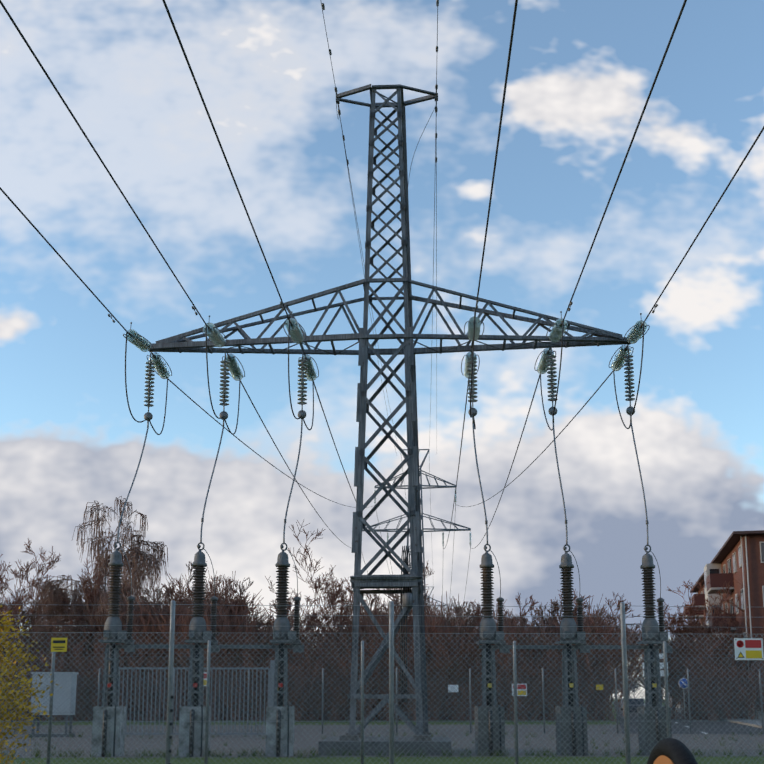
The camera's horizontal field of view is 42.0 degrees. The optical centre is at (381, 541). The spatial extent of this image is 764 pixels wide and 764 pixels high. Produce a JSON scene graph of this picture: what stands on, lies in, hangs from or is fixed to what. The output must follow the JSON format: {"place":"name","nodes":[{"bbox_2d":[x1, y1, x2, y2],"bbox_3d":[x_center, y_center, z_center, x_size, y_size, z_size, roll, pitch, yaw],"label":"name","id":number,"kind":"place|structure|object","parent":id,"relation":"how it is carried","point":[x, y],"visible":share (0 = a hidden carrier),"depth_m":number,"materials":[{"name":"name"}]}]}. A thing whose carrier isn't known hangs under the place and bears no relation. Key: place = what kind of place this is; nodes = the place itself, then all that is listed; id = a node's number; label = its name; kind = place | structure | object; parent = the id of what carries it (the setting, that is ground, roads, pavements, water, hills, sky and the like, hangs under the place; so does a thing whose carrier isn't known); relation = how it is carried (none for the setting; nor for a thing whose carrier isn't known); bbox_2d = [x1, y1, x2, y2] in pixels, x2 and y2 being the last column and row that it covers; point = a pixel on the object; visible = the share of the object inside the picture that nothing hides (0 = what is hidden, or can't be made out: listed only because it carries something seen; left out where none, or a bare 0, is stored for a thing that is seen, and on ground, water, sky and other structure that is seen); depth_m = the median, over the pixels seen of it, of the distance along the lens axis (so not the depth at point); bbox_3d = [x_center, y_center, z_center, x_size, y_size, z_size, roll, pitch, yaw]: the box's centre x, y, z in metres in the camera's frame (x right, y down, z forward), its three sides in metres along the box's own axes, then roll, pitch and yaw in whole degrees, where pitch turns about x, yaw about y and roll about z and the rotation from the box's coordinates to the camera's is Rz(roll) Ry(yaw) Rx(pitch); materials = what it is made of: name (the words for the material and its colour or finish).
{"place":"outdoors","nodes":[
{"label":"outdoors","id":0,"kind":"place"},
{"bbox_2d":[0,0,763,698],"label":"sky","id":1,"kind":"structure","parent":0,"point":[582,73],"materials":[{"name":"blue"}]},
{"bbox_2d":[1,699,763,763],"bbox_3d":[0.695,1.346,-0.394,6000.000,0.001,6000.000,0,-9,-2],"label":"ground","id":2,"kind":"structure","parent":0,"point":[383,760],"depth_m":23.05,"materials":[{"name":"green plant"}]},
{"bbox_2d":[0,605,61,763],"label":"yellow bush","id":3,"kind":"object","parent":2,"relation":"on","point":[3,664],"visible":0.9,"depth_m":16.52,"materials":[{"name":"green plant"}]},
{"bbox_2d":[0,724,763,757],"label":"gravel yard","id":4,"kind":"structure","parent":2,"relation":"on","point":[255,741],"depth_m":32.66,"materials":[{"name":"grey gravel"}]},
{"bbox_2d":[28,672,78,736],"bbox_3d":[-12.194,6.057,36.911,1.550,2.365,0.800,0,-9,-2],"label":"control cabinet","id":5,"kind":"object","parent":4,"relation":"on","point":[62,708],"visible":0.56,"depth_m":36.63,"materials":[{"name":"metal"}]},
{"bbox_2d":[118,660,274,734],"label":"bar gate","id":6,"kind":"structure","parent":4,"relation":"on","point":[270,680],"depth_m":36.64,"materials":[{"name":"silver metal"}]},
{"bbox_2d":[91,422,672,756],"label":"cable terminations","id":7,"kind":"object","parent":4,"relation":"on","point":[282,633],"visible":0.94,"depth_m":24.92,"materials":[{"name":"ceramic"}]},
{"bbox_2d":[1,730,763,757],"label":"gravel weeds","id":8,"kind":"object","parent":4,"relation":"on","point":[313,753],"visible":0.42,"depth_m":24.28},
{"bbox_2d":[3,668,763,733],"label":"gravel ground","id":9,"kind":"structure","parent":4,"relation":"on","point":[542,686],"depth_m":40.43,"materials":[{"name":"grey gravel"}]},
{"bbox_2d":[318,732,450,755],"bbox_3d":[0.144,5.337,26.307,3.300,0.470,3.300,0,-9,3],"label":"concrete foundation","id":10,"kind":"object","parent":4,"relation":"on","point":[382,741],"visible":0.65,"depth_m":24.70,"materials":[{"name":"grey concrete"}]},
{"bbox_2d":[149,84,629,734],"bbox_3d":[0.144,-3.933,27.775,13.623,18.650,1.981,0,-9,3],"label":"pylon","id":11,"kind":"object","parent":10,"relation":"on","point":[403,582],"visible":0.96,"depth_m":27.72,"materials":[{"name":"metal"}]},
{"bbox_2d":[113,704,666,756],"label":"plinth conduits","id":12,"kind":"object","parent":4,"relation":"on","point":[500,721],"visible":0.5,"depth_m":24.26,"materials":[{"name":"black concrete"}]},
{"bbox_2d":[51,638,763,695],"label":"warning signs","id":13,"kind":"object","parent":4,"relation":"on","point":[748,648],"visible":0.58,"depth_m":12.38,"materials":[{"name":"yellow metal"}]},
{"bbox_2d":[0,567,763,721],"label":"hedge shrubs","id":14,"kind":"object","parent":2,"relation":"on","point":[437,649],"visible":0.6,"depth_m":62.49,"materials":[{"name":"brown plant"}]},
{"bbox_2d":[0,600,763,763],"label":"fence","id":15,"kind":"object","parent":2,"relation":"on","point":[391,699],"visible":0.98,"depth_m":12.17,"materials":[{"name":"silver metal"}]},
{"bbox_2d":[0,496,763,719],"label":"bare trees","id":16,"kind":"object","parent":2,"relation":"on","point":[57,601],"visible":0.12,"depth_m":66.72,"materials":[{"name":"brown plant"}]},
{"bbox_2d":[0,640,763,763],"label":"fence","id":17,"kind":"object","parent":2,"relation":"on","point":[362,653],"visible":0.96,"depth_m":19.35,"materials":[{"name":"grey metal"}]},
{"bbox_2d":[0,0,763,559],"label":"pylon conductors","id":18,"kind":"object","parent":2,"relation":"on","point":[356,224],"visible":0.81,"depth_m":20.85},
{"bbox_2d":[168,371,612,605],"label":"conductors","id":19,"kind":"object","parent":18,"relation":"attached to","point":[401,458],"visible":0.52,"depth_m":40.98,"materials":[{"name":"grey"}]},
{"bbox_2d":[362,449,471,602],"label":"tower","id":20,"kind":"structure","parent":2,"relation":"on","point":[428,486],"depth_m":108.41,"materials":[{"name":"silver metal"}]},
{"bbox_2d":[340,118,435,445],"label":"earth wires","id":21,"kind":"object","parent":20,"relation":"attached to","point":[433,250],"visible":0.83,"depth_m":38.45,"materials":[{"name":"grey metal"}]},
{"bbox_2d":[424,587,447,616],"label":"tree","id":22,"kind":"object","parent":2,"relation":"on","point":[434,599],"depth_m":211.77,"materials":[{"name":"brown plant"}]},
{"bbox_2d":[647,738,697,763],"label":"wheel","id":23,"kind":"object","parent":2,"relation":"on","point":[666,750],"visible":1,"depth_m":2.51,"materials":[{"name":"rubber"}]},
{"bbox_2d":[683,530,763,718],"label":"apartment","id":24,"kind":"structure","parent":2,"relation":"on","point":[739,557],"depth_m":67.53,"materials":[{"name":"brick"}]},
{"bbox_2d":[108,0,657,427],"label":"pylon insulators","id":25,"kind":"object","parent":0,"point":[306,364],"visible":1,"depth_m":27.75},
{"bbox_2d":[613,670,644,698],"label":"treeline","id":26,"kind":"object","parent":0,"point":[632,690],"depth_m":267.88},
{"bbox_2d":[613,703,763,734],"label":"street","id":27,"kind":"structure","parent":0,"point":[697,727],"depth_m":52.03,"materials":[{"name":"grey asphalt"}]},
{"bbox_2d":[628,698,643,711],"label":"parked car","id":28,"kind":"object","parent":27,"relation":"on","point":[633,703],"visible":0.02,"depth_m":88.52,"materials":[{"name":"grey paint"}]},
{"bbox_2d":[627,623,687,721],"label":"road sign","id":29,"kind":"object","parent":27,"relation":"on","point":[661,657],"visible":0.19,"depth_m":59.59,"materials":[{"name":"white metal"}]}
]}

